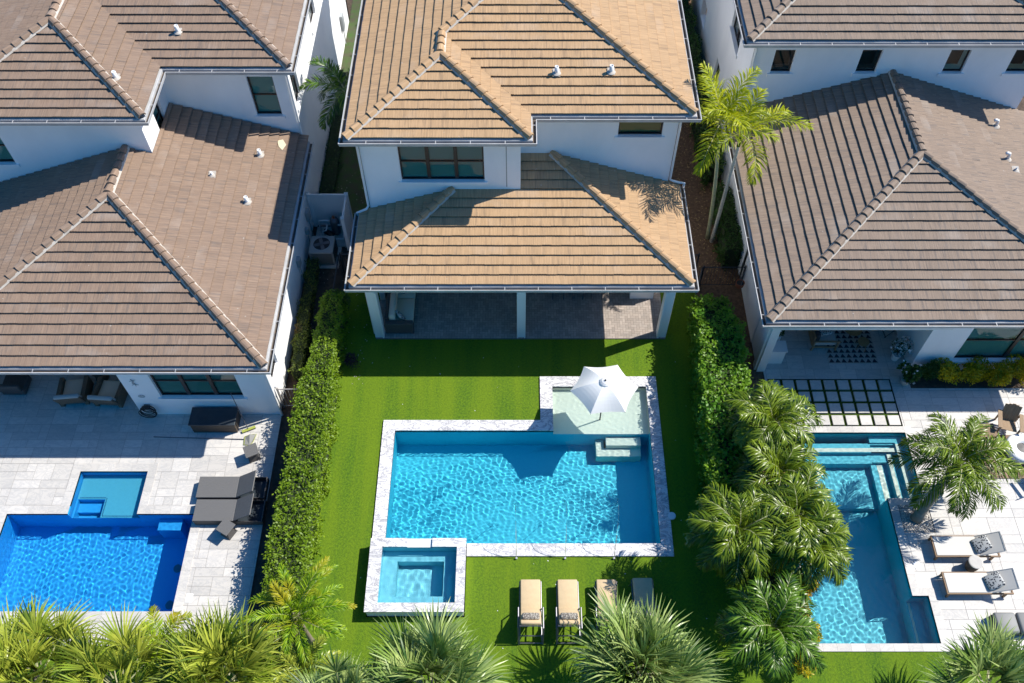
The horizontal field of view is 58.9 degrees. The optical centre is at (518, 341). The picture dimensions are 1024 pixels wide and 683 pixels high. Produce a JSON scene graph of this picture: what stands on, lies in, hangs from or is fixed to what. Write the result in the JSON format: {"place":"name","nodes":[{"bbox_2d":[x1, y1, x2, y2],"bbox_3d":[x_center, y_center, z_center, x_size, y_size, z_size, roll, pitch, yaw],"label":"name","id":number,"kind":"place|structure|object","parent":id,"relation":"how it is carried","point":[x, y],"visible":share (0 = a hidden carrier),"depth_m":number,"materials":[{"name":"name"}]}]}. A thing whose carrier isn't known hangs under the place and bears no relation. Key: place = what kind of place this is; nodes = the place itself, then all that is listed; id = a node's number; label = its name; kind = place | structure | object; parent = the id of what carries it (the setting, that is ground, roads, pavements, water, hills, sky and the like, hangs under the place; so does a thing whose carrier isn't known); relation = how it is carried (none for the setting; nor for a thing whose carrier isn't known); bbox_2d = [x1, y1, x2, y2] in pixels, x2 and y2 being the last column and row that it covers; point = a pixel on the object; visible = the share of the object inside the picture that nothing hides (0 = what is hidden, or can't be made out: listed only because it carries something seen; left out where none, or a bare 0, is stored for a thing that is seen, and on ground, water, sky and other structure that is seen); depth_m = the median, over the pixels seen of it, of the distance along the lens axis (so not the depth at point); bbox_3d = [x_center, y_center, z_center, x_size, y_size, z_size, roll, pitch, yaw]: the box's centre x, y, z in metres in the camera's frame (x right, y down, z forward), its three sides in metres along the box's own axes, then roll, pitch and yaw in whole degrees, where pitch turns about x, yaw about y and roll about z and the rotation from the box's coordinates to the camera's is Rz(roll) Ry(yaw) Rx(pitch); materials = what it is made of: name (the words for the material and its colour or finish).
{"place":"outdoors","nodes":[
{"label":"outdoors","id":0,"kind":"place"},
{"bbox_2d":[0,323,281,645],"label":"patio","id":1,"kind":"structure","parent":0,"point":[112,441],"depth_m":31.36,"materials":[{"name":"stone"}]},
{"bbox_2d":[0,375,31,394],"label":"lounge chair","id":2,"kind":"object","parent":1,"relation":"on","point":[15,385],"visible":0.94,"depth_m":32.63,"materials":[{"name":"wicker"}]},
{"bbox_2d":[53,375,93,406],"bbox_3d":[-15.939,1.771,32.388,1.000,0.890,1.109,-5,55,-3],"label":"wicker armchair","id":3,"kind":"object","parent":1,"relation":"on","point":[73,391],"visible":1,"depth_m":32.41,"materials":[{"name":"beige fabric"}]},
{"bbox_2d":[0,463,199,620],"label":"swimming pool","id":4,"kind":"structure","parent":1,"relation":"in","point":[149,469],"depth_m":30.18,"materials":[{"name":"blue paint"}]},
{"bbox_2d":[0,473,192,610],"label":"water","id":5,"kind":"structure","parent":4,"relation":"in","point":[102,545],"depth_m":29.45,"materials":[{"name":"blue liquid"}]},
{"bbox_2d":[87,377,127,407],"bbox_3d":[-14.657,1.812,32.359,1.000,0.890,1.109,3,55,2],"label":"wicker armchair","id":6,"kind":"object","parent":1,"relation":"on","point":[106,392],"visible":0.91,"depth_m":32.36,"materials":[{"name":"beige fabric"}]},
{"bbox_2d":[154,434,256,445],"bbox_3d":[-10.995,3.436,31.700,3.611,0.094,0.476,0,55,0],"label":"pool net","id":7,"kind":"object","parent":1,"relation":"on","point":[249,439],"visible":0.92,"depth_m":31.75,"materials":[{"name":"grey metal"}]},
{"bbox_2d":[188,407,240,431],"bbox_3d":[-10.650,2.769,31.860,1.620,0.590,0.730,0,55,0],"label":"deck box","id":8,"kind":"object","parent":1,"relation":"on","point":[214,419],"visible":0.94,"depth_m":31.65,"materials":[{"name":"grey plastic"}]},
{"bbox_2d":[215,518,237,539],"bbox_3d":[-9.500,6.146,29.577,0.460,0.470,0.460,25,59,17],"label":"side table","id":9,"kind":"object","parent":1,"relation":"on","point":[226,529],"visible":1,"depth_m":29.43,"materials":[{"name":"wicker"}]},
{"bbox_2d":[192,493,266,524],"bbox_3d":[-9.540,5.506,29.797,2.280,0.785,0.770,0,55,0],"label":"wicker chaise","id":10,"kind":"object","parent":1,"relation":"on","point":[247,510],"visible":0.98,"depth_m":29.86,"materials":[{"name":"grey fabric"}]},
{"bbox_2d":[196,470,269,499],"bbox_3d":[-9.600,4.818,30.279,2.280,0.785,0.770,0,55,0],"label":"wicker chaise","id":11,"kind":"object","parent":1,"relation":"on","point":[228,487],"visible":0.97,"depth_m":30.34,"materials":[{"name":"grey fabric"}]},
{"bbox_2d":[243,442,260,462],"bbox_3d":[-9.150,3.853,31.185,0.460,0.470,0.460,-21,58,-14],"label":"side table","id":12,"kind":"object","parent":1,"relation":"on","point":[251,453],"visible":1,"depth_m":31.03,"materials":[{"name":"wicker"}]},
{"bbox_2d":[7,647,1000,682],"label":"lawn","id":13,"kind":"structure","parent":0,"point":[873,667],"depth_m":27.26,"materials":[{"name":"green plant"}]},
{"bbox_2d":[0,594,105,682],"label":"fan palm","id":14,"kind":"object","parent":13,"relation":"on","point":[22,649],"visible":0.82,"depth_m":24.76,"materials":[{"name":"green plant"}]},
{"bbox_2d":[39,602,173,682],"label":"fan palm","id":15,"kind":"object","parent":13,"relation":"on","point":[115,658],"visible":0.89,"depth_m":24.41,"materials":[{"name":"green plant"}]},
{"bbox_2d":[121,604,197,676],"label":"bottlebrush palm","id":16,"kind":"object","parent":13,"relation":"on","point":[172,618],"visible":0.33,"depth_m":25.72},
{"bbox_2d":[142,596,305,682],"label":"fan palm","id":17,"kind":"object","parent":13,"relation":"on","point":[210,650],"visible":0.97,"depth_m":24.44,"materials":[{"name":"green plant"}]},
{"bbox_2d":[713,568,827,682],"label":"feather palm","id":18,"kind":"object","parent":13,"relation":"on","point":[756,631],"visible":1,"depth_m":25.02,"materials":[{"name":"green plant"}]},
{"bbox_2d":[791,650,816,678],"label":"croton bush","id":19,"kind":"object","parent":13,"relation":"on","point":[802,670],"visible":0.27,"depth_m":26.53,"materials":[{"name":"yellow plant"}]},
{"bbox_2d":[918,610,1023,682],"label":"fan palm","id":20,"kind":"object","parent":13,"relation":"on","point":[1003,655],"visible":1,"depth_m":24.47,"materials":[{"name":"green plant"}]},
{"bbox_2d":[338,0,701,337],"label":"house","id":21,"kind":"structure","parent":0,"point":[547,169],"depth_m":31.47,"materials":[{"name":"beige tile"}]},
{"bbox_2d":[398,147,487,184],"bbox_3d":[-2.635,-6.319,31.344,3.110,1.870,0.680,0,55,0],"label":"window","id":22,"kind":"structure","parent":21,"relation":"in","point":[415,162],"depth_m":31.44,"materials":[{"name":"teal glass"}]},
{"bbox_2d":[614,122,664,139],"bbox_3d":[4.275,-7.634,31.820,1.750,0.880,0.680,0,55,0],"label":"window","id":23,"kind":"structure","parent":21,"relation":"in","point":[624,127],"depth_m":31.88,"materials":[{"name":"black glass"}]},
{"bbox_2d":[297,292,752,682],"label":"lawn","id":24,"kind":"structure","parent":0,"point":[450,379],"depth_m":30.86,"materials":[{"name":"green plant"}]},
{"bbox_2d":[236,556,356,671],"bbox_3d":[-6.207,8.203,26.330,3.275,3.465,3.171,0,55,0],"label":"bottlebrush palm","id":25,"kind":"object","parent":24,"relation":"on","point":[282,616],"visible":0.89,"depth_m":25.55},
{"bbox_2d":[263,627,341,682],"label":"bottlebrush palm","id":26,"kind":"object","parent":24,"relation":"on","point":[319,641],"visible":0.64,"depth_m":25.19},
{"bbox_2d":[304,289,350,387],"bbox_3d":[-6.909,0.002,33.053,1.164,1.896,3.599,0,55,0],"label":"hedge","id":27,"kind":"object","parent":24,"relation":"on","point":[327,347],"visible":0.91,"depth_m":32.70,"materials":[{"name":"green plant"}]},
{"bbox_2d":[279,646,387,682],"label":"fan palm","id":28,"kind":"object","parent":24,"relation":"on","point":[340,671],"visible":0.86,"depth_m":24.33,"materials":[{"name":"green plant"}]},
{"bbox_2d":[355,599,515,682],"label":"fan palm","id":29,"kind":"object","parent":24,"relation":"on","point":[428,646],"visible":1,"depth_m":24.59,"materials":[{"name":"green plant"}]},
{"bbox_2d":[372,376,673,556],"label":"swimming pool","id":30,"kind":"structure","parent":24,"relation":"in","point":[663,547],"depth_m":31.03,"materials":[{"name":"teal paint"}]},
{"bbox_2d":[386,388,659,560],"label":"water","id":31,"kind":"structure","parent":30,"relation":"in","point":[471,487],"depth_m":30.89,"materials":[{"name":"blue liquid"}]},
{"bbox_2d":[570,365,638,417],"bbox_3d":[2.925,2.058,31.430,2.343,2.730,1.990,0,55,0],"label":"patio umbrella","id":32,"kind":"object","parent":30,"relation":"on","point":[593,390],"visible":1,"depth_m":30.46,"materials":[{"name":"white fabric"}]},
{"bbox_2d":[517,580,543,644],"bbox_3d":[0.380,8.221,27.851,0.808,0.981,1.922,0,55,0],"label":"sun lounger","id":33,"kind":"object","parent":24,"relation":"on","point":[530,610],"visible":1,"depth_m":27.89,"materials":[{"name":"beige fabric"}]},
{"bbox_2d":[555,580,582,644],"bbox_3d":[1.540,8.221,27.851,0.808,0.981,1.922,0,55,0],"label":"sun lounger","id":34,"kind":"object","parent":24,"relation":"on","point":[567,602],"visible":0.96,"depth_m":27.92,"materials":[{"name":"beige fabric"}]},
{"bbox_2d":[594,580,616,636],"bbox_3d":[2.760,8.221,27.851,0.808,0.981,1.922,0,55,0],"label":"sun lounger","id":35,"kind":"object","parent":24,"relation":"on","point":[606,585],"visible":0.32,"depth_m":28.23,"materials":[{"name":"beige fabric"}]},
{"bbox_2d":[629,578,659,621],"bbox_3d":[3.900,8.180,27.880,0.808,0.981,1.922,0,55,0],"label":"sun lounger","id":36,"kind":"object","parent":24,"relation":"on","point":[643,588],"visible":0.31,"depth_m":28.21,"materials":[{"name":"grey fabric"}]},
{"bbox_2d":[560,585,730,682],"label":"fan palm","id":37,"kind":"object","parent":24,"relation":"on","point":[622,643],"visible":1,"depth_m":24.60,"materials":[{"name":"green plant"}]},
{"bbox_2d":[683,479,792,590],"bbox_3d":[6.530,6.197,27.516,3.155,3.834,3.082,27,59,18],"label":"feather palm","id":38,"kind":"object","parent":24,"relation":"on","point":[750,544],"visible":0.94,"depth_m":26.34,"materials":[{"name":"green plant"}]},
{"bbox_2d":[66,0,1023,646],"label":"ground","id":39,"kind":"structure","parent":0,"point":[326,280],"depth_m":32.69,"materials":[{"name":"soil"}]},
{"bbox_2d":[0,0,349,415],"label":"house","id":40,"kind":"structure","parent":39,"relation":"on","point":[96,128],"depth_m":31.51,"materials":[{"name":"brown tile"}]},
{"bbox_2d":[0,138,20,167],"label":"window","id":41,"kind":"structure","parent":40,"relation":"in","point":[5,156],"depth_m":32.91,"materials":[{"name":"teal metal"}]},
{"bbox_2d":[150,375,247,400],"bbox_3d":[-10.940,1.405,30.789,3.080,1.930,0.275,0,55,0],"label":"window","id":42,"kind":"structure","parent":40,"relation":"in","point":[169,384],"depth_m":31.16,"materials":[{"name":"glass"}]},
{"bbox_2d":[247,77,285,118],"bbox_3d":[-9.470,-9.170,33.911,1.160,1.960,0.275,0,55,0],"label":"window","id":43,"kind":"structure","parent":40,"relation":"in","point":[263,88],"depth_m":34.07,"materials":[{"name":"green glass"}]},
{"bbox_2d":[287,323,311,380],"bbox_3d":[-8.061,0.343,33.418,0.739,0.888,2.231,0,55,0],"label":"hedge","id":44,"kind":"object","parent":39,"relation":"on","point":[301,345],"visible":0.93,"depth_m":33.23,"materials":[{"name":"green plant"}]},
{"bbox_2d":[260,366,342,612],"bbox_3d":[-7.053,4.637,29.776,1.743,1.960,8.268,0,55,0],"label":"hedge","id":45,"kind":"object","parent":39,"relation":"on","point":[294,540],"visible":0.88,"depth_m":29.32,"materials":[{"name":"green plant"}]},
{"bbox_2d":[296,256,320,331],"bbox_3d":[-8.159,-1.886,35.024,0.772,0.815,3.355,0,55,0],"label":"hedge","id":46,"kind":"object","parent":39,"relation":"on","point":[307,300],"visible":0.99,"depth_m":34.92,"materials":[{"name":"green plant"}]},
{"bbox_2d":[308,236,341,268],"bbox_3d":[-7.780,-3.628,36.193,1.200,0.900,1.100,0,55,0],"label":"air conditioner","id":47,"kind":"object","parent":39,"relation":"on","point":[325,250],"visible":0.96,"depth_m":35.90,"materials":[{"name":"grey metal"}]},
{"bbox_2d":[305,192,353,250],"bbox_3d":[-7.620,-4.834,36.397,1.680,1.950,1.470,0,55,0],"label":"vinyl fence","id":48,"kind":"object","parent":39,"relation":"on","point":[325,206],"visible":0.92,"depth_m":36.50,"materials":[{"name":"white plastic"}]},
{"bbox_2d":[316,215,346,246],"bbox_3d":[-7.625,-4.592,36.777,1.350,1.050,1.050,0,55,0],"label":"pool pump","id":49,"kind":"object","parent":39,"relation":"on","point":[335,229],"visible":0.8,"depth_m":36.91,"materials":[{"name":"grey metal"}]},
{"bbox_2d":[331,254,343,296],"bbox_3d":[-6.960,-2.146,34.909,0.060,1.300,2.060,0,55,0],"label":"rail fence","id":50,"kind":"object","parent":39,"relation":"on","point":[340,268],"visible":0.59,"depth_m":35.04,"materials":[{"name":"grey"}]},
{"bbox_2d":[319,0,369,216],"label":"side yard","id":51,"kind":"structure","parent":39,"relation":"on","point":[350,184],"depth_m":39.71,"materials":[{"name":"green plant"}]},
{"bbox_2d":[298,55,364,178],"bbox_3d":[-6.832,-8.583,36.682,3.417,5.792,3.529,0,55,0],"label":"tall palm","id":52,"kind":"object","parent":51,"relation":"on","point":[331,71],"visible":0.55,"depth_m":34.84,"materials":[{"name":"green plant"}]},
{"bbox_2d":[319,113,343,193],"bbox_3d":[-8.091,-7.908,39.506,1.015,0.396,6.120,0,55,0],"label":"hedge","id":53,"kind":"object","parent":51,"relation":"on","point":[334,150],"visible":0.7,"depth_m":39.44,"materials":[{"name":"green plant"}]},
{"bbox_2d":[364,538,465,615],"bbox_3d":[-3.205,7.705,29.040,3.070,1.400,2.410,0,55,0],"label":"raised spa","id":54,"kind":"object","parent":39,"relation":"on","point":[373,606],"visible":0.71,"depth_m":28.36,"materials":[{"name":"white stone"}]},
{"bbox_2d":[378,548,456,602],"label":"water","id":55,"kind":"structure","parent":54,"relation":"in","point":[417,575],"depth_m":28.53,"materials":[{"name":"blue liquid"}]},
{"bbox_2d":[376,292,664,338],"bbox_3d":[0.090,-1.702,35.402,10.940,0.064,3.960,0,55,0],"label":"lanai base","id":56,"kind":"object","parent":39,"relation":"on","point":[529,320],"visible":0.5,"depth_m":34.73,"materials":[{"name":"grey brick"}]},
{"bbox_2d":[376,292,664,337],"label":"lanai floor","id":57,"kind":"structure","parent":56,"relation":"on","point":[493,300],"depth_m":34.86,"materials":[{"name":"grey tile"}]},
{"bbox_2d":[385,292,415,332],"bbox_3d":[-4.475,-1.611,34.766,1.050,0.800,2.640,0,55,0],"label":"outdoor sofa","id":58,"kind":"object","parent":57,"relation":"on","point":[403,304],"visible":0.7,"depth_m":34.27,"materials":[{"name":"wicker"}]},
{"bbox_2d":[629,292,653,298],"bbox_3d":[4.785,-2.277,35.209,0.970,0.900,0.940,0,55,0],"label":"grill cabinet","id":59,"kind":"object","parent":57,"relation":"on","point":[640,295],"visible":0.09,"depth_m":35.16,"materials":[{"name":"white"}]},
{"bbox_2d":[668,0,769,609],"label":"mulch bed","id":60,"kind":"object","parent":39,"relation":"on","point":[733,293],"visible":0.12,"depth_m":37.16,"materials":[{"name":"brown soil"}]},
{"bbox_2d":[682,0,726,190],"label":"hedge","id":61,"kind":"object","parent":60,"relation":"on","point":[698,129],"visible":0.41,"depth_m":40.19,"materials":[{"name":"green plant"}]},
{"bbox_2d":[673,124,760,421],"bbox_3d":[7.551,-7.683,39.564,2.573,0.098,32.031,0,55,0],"label":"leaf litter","id":62,"kind":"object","parent":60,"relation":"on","point":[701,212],"visible":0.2,"depth_m":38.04,"materials":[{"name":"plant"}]},
{"bbox_2d":[685,293,753,513],"bbox_3d":[7.055,1.873,31.463,2.090,2.419,8.286,2,55,2],"label":"hedge","id":63,"kind":"object","parent":60,"relation":"on","point":[720,370],"visible":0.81,"depth_m":31.04,"materials":[{"name":"green plant"}]},
{"bbox_2d":[699,265,746,286],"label":"metal gate","id":64,"kind":"structure","parent":60,"relation":"on","point":[704,267],"depth_m":35.10,"materials":[{"name":"grey metal"}]},
{"bbox_2d":[708,180,743,270],"bbox_3d":[8.424,-4.741,36.621,1.198,1.531,3.729,0,55,0],"label":"hedge","id":65,"kind":"object","parent":60,"relation":"on","point":[729,250],"visible":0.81,"depth_m":36.04,"materials":[{"name":"green plant"}]},
{"bbox_2d":[690,61,780,238],"bbox_3d":[7.412,-6.427,33.771,4.010,8.093,4.410,29,60,19],"label":"tall palm","id":66,"kind":"object","parent":60,"relation":"on","point":[737,94],"visible":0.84,"depth_m":31.56,"materials":[{"name":"green plant"}]},
{"bbox_2d":[698,86,813,242],"bbox_3d":[8.183,-6.316,34.225,4.096,7.213,4.111,-18,57,-13],"label":"tall palm","id":67,"kind":"object","parent":60,"relation":"on","point":[740,142],"visible":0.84,"depth_m":31.91,"materials":[{"name":"green plant"}]},
{"bbox_2d":[722,379,824,470],"bbox_3d":[8.146,3.051,29.673,3.329,3.914,3.056,0,55,0],"label":"feather palm","id":68,"kind":"object","parent":60,"relation":"on","point":[774,402],"visible":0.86,"depth_m":28.55,"materials":[{"name":"green plant"}]},
{"bbox_2d":[740,496,815,659],"bbox_3d":[7.890,7.178,28.368,2.236,1.370,5.250,0,55,0],"label":"hedge","id":69,"kind":"object","parent":60,"relation":"on","point":[772,579],"visible":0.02,"depth_m":27.88,"materials":[{"name":"green plant"}]},
{"bbox_2d":[729,424,827,504],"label":"feather palm","id":70,"kind":"object","parent":60,"relation":"on","point":[782,460],"visible":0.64,"depth_m":27.75,"materials":[{"name":"green plant"}]},
{"bbox_2d":[751,459,842,565],"bbox_3d":[8.249,5.777,27.765,2.997,3.908,3.030,0,55,0],"label":"feather palm","id":71,"kind":"object","parent":60,"relation":"on","point":[803,496],"visible":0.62,"depth_m":26.57,"materials":[{"name":"green plant"}]},
{"bbox_2d":[756,497,854,593],"bbox_3d":[8.392,6.423,27.334,2.983,3.873,2.800,0,55,0],"label":"feather palm","id":72,"kind":"object","parent":60,"relation":"on","point":[833,555],"visible":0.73,"depth_m":26.01,"materials":[{"name":"green plant"}]},
{"bbox_2d":[691,0,1023,371],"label":"house","id":73,"kind":"structure","parent":39,"relation":"on","point":[857,257],"depth_m":32.87,"materials":[{"name":"brown tile"}]},
{"bbox_2d":[729,16,739,58],"bbox_3d":[8.835,-12.661,36.286,0.230,1.680,2.000,0,55,0],"label":"window","id":74,"kind":"structure","parent":73,"relation":"in","point":[737,35],"depth_m":36.86,"materials":[{"name":"white metal"}]},
{"bbox_2d":[766,50,794,76],"bbox_3d":[9.980,-10.759,34.348,0.960,1.230,0.680,0,55,0],"label":"window","id":75,"kind":"structure","parent":73,"relation":"in","point":[781,56],"depth_m":34.61,"materials":[{"name":"black glass"}]},
{"bbox_2d":[851,50,881,76],"bbox_3d":[13.220,-10.759,34.348,0.960,1.230,0.680,0,55,0],"label":"window","id":76,"kind":"structure","parent":73,"relation":"in","point":[867,57],"depth_m":34.61,"materials":[{"name":"black glass"}]},
{"bbox_2d":[937,50,969,76],"bbox_3d":[16.520,-10.759,34.348,0.960,1.230,0.680,0,55,0],"label":"window","id":77,"kind":"structure","parent":73,"relation":"in","point":[954,57],"depth_m":34.61,"materials":[{"name":"black glass"}]},
{"bbox_2d":[950,328,1023,363],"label":"window","id":78,"kind":"structure","parent":73,"relation":"in","point":[987,342],"depth_m":32.43,"materials":[{"name":"glass"}]},
{"bbox_2d":[1000,50,1023,76],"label":"window","id":79,"kind":"structure","parent":73,"relation":"in","point":[1018,58],"depth_m":34.61,"materials":[{"name":"black glass"}]},
{"bbox_2d":[887,410,1023,523],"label":"feather palm","id":80,"kind":"object","parent":39,"relation":"on","point":[975,451],"visible":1,"depth_m":28.26,"materials":[{"name":"green plant"}]},
{"bbox_2d":[910,370,1023,387],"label":"planting bed","id":81,"kind":"object","parent":39,"relation":"on","point":[922,382],"visible":0.5,"depth_m":33.09,"materials":[{"name":"soil"}]},
{"bbox_2d":[921,358,941,380],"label":"garden shrub","id":82,"kind":"object","parent":81,"relation":"on","point":[929,369],"visible":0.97,"depth_m":32.61,"materials":[{"name":"green plant"}]},
{"bbox_2d":[932,357,964,385],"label":"garden shrub","id":83,"kind":"object","parent":81,"relation":"on","point":[950,372],"visible":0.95,"depth_m":32.60,"materials":[{"name":"green plant"}]},
{"bbox_2d":[960,355,991,385],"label":"garden shrub","id":84,"kind":"object","parent":81,"relation":"on","point":[974,370],"visible":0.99,"depth_m":32.72,"materials":[{"name":"green plant"}]},
{"bbox_2d":[981,359,1017,386],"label":"garden shrub","id":85,"kind":"object","parent":81,"relation":"on","point":[1000,368],"visible":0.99,"depth_m":32.55,"materials":[{"name":"green plant"}]},
{"bbox_2d":[1006,354,1023,386],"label":"garden shrub","id":86,"kind":"object","parent":81,"relation":"on","point":[1019,367],"visible":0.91,"depth_m":32.72,"materials":[{"name":"green plant"}]},
{"bbox_2d":[768,341,787,363],"bbox_3d":[9.490,0.408,33.387,0.620,0.820,0.510,0,55,0],"label":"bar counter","id":87,"kind":"object","parent":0,"point":[780,350],"visible":0.64,"depth_m":33.12,"materials":[{"name":"white"}]},
{"bbox_2d":[767,380,901,425],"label":"lawn","id":88,"kind":"structure","parent":0,"point":[824,391],"depth_m":32.77,"materials":[{"name":"green plant"}]},
{"bbox_2d":[770,380,900,425],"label":"stepping pavers","id":89,"kind":"object","parent":88,"relation":"on","point":[862,408],"visible":0.74,"depth_m":32.67,"materials":[{"name":"stone"}]},
{"bbox_2d":[763,330,1023,649],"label":"patio","id":90,"kind":"structure","parent":0,"point":[1004,522],"depth_m":30.68,"materials":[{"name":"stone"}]},
{"bbox_2d":[824,330,878,363],"bbox_3d":[12.430,-0.282,34.362,1.860,0.012,2.680,0,55,0],"label":"patio rug","id":91,"kind":"object","parent":90,"relation":"on","point":[846,352],"visible":0.45,"depth_m":33.90,"materials":[{"name":"fabric"}]},
{"bbox_2d":[808,330,840,350],"bbox_3d":[11.430,-0.303,33.880,1.000,0.830,1.030,0,55,0],"label":"wood armchair","id":92,"kind":"object","parent":91,"relation":"on","point":[816,337],"visible":0.53,"depth_m":33.71,"materials":[{"name":"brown wood"}]},
{"bbox_2d":[797,426,950,651],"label":"swimming pool","id":93,"kind":"structure","parent":90,"relation":"in","point":[933,600],"depth_m":28.69,"materials":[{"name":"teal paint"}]},
{"bbox_2d":[780,434,939,643],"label":"water","id":94,"kind":"structure","parent":93,"relation":"in","point":[871,600],"depth_m":29.41,"materials":[{"name":"blue liquid"}]},
{"bbox_2d":[890,336,914,360],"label":"potted plant","id":95,"kind":"object","parent":90,"relation":"on","point":[902,344],"visible":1,"depth_m":33.10,"materials":[{"name":"green plant"}]},
{"bbox_2d":[896,360,923,385],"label":"potted plant","id":96,"kind":"object","parent":90,"relation":"on","point":[911,374],"visible":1,"depth_m":32.52,"materials":[{"name":"green plant"}]},
{"bbox_2d":[898,505,934,532],"bbox_3d":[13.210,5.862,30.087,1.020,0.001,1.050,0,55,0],"label":"pebble bed","id":97,"kind":"object","parent":90,"relation":"in","point":[903,524],"visible":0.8,"depth_m":29.96,"materials":[{"name":"grey gravel"}]},
{"bbox_2d":[928,531,1005,560],"bbox_3d":[14.404,6.556,29.136,2.088,0.722,0.736,0,55,0],"label":"teak lounger","id":98,"kind":"object","parent":90,"relation":"on","point":[983,545],"visible":1,"depth_m":29.07,"materials":[{"name":"white fabric"}]},
{"bbox_2d":[964,555,982,571],"bbox_3d":[14.500,7.114,28.886,0.450,0.490,0.450,0,55,0],"label":"side table","id":99,"kind":"object","parent":90,"relation":"on","point":[973,563],"visible":0.98,"depth_m":28.72,"materials":[{"name":"white wicker"}]},
{"bbox_2d":[939,568,1019,597],"bbox_3d":[14.444,7.555,28.435,2.088,0.722,0.736,0,55,0],"label":"teak lounger","id":100,"kind":"object","parent":90,"relation":"on","point":[978,583],"visible":1,"depth_m":28.36,"materials":[{"name":"white fabric"}]},
{"bbox_2d":[989,612,1023,635],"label":"lounge sofa","id":101,"kind":"object","parent":90,"relation":"on","point":[1017,619],"visible":0.71,"depth_m":27.74,"materials":[{"name":"grey fabric"}]},
{"bbox_2d":[994,403,1023,433],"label":"adirondack chair","id":102,"kind":"object","parent":90,"relation":"on","point":[1009,415],"visible":0.95,"depth_m":31.68,"materials":[{"name":"brown wood"}]},
{"bbox_2d":[1004,434,1023,462],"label":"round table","id":103,"kind":"object","parent":90,"relation":"on","point":[1016,441],"visible":0.83,"depth_m":31.16,"materials":[{"name":"white"}]},
{"label":"wood deck","id":104,"kind":"structure","parent":0,"visible":0},
{"bbox_2d":[977,435,1023,478],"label":"wood deck","id":105,"kind":"structure","parent":104,"relation":"on","point":[1006,475],"depth_m":31.13,"materials":[{"name":"wood"}]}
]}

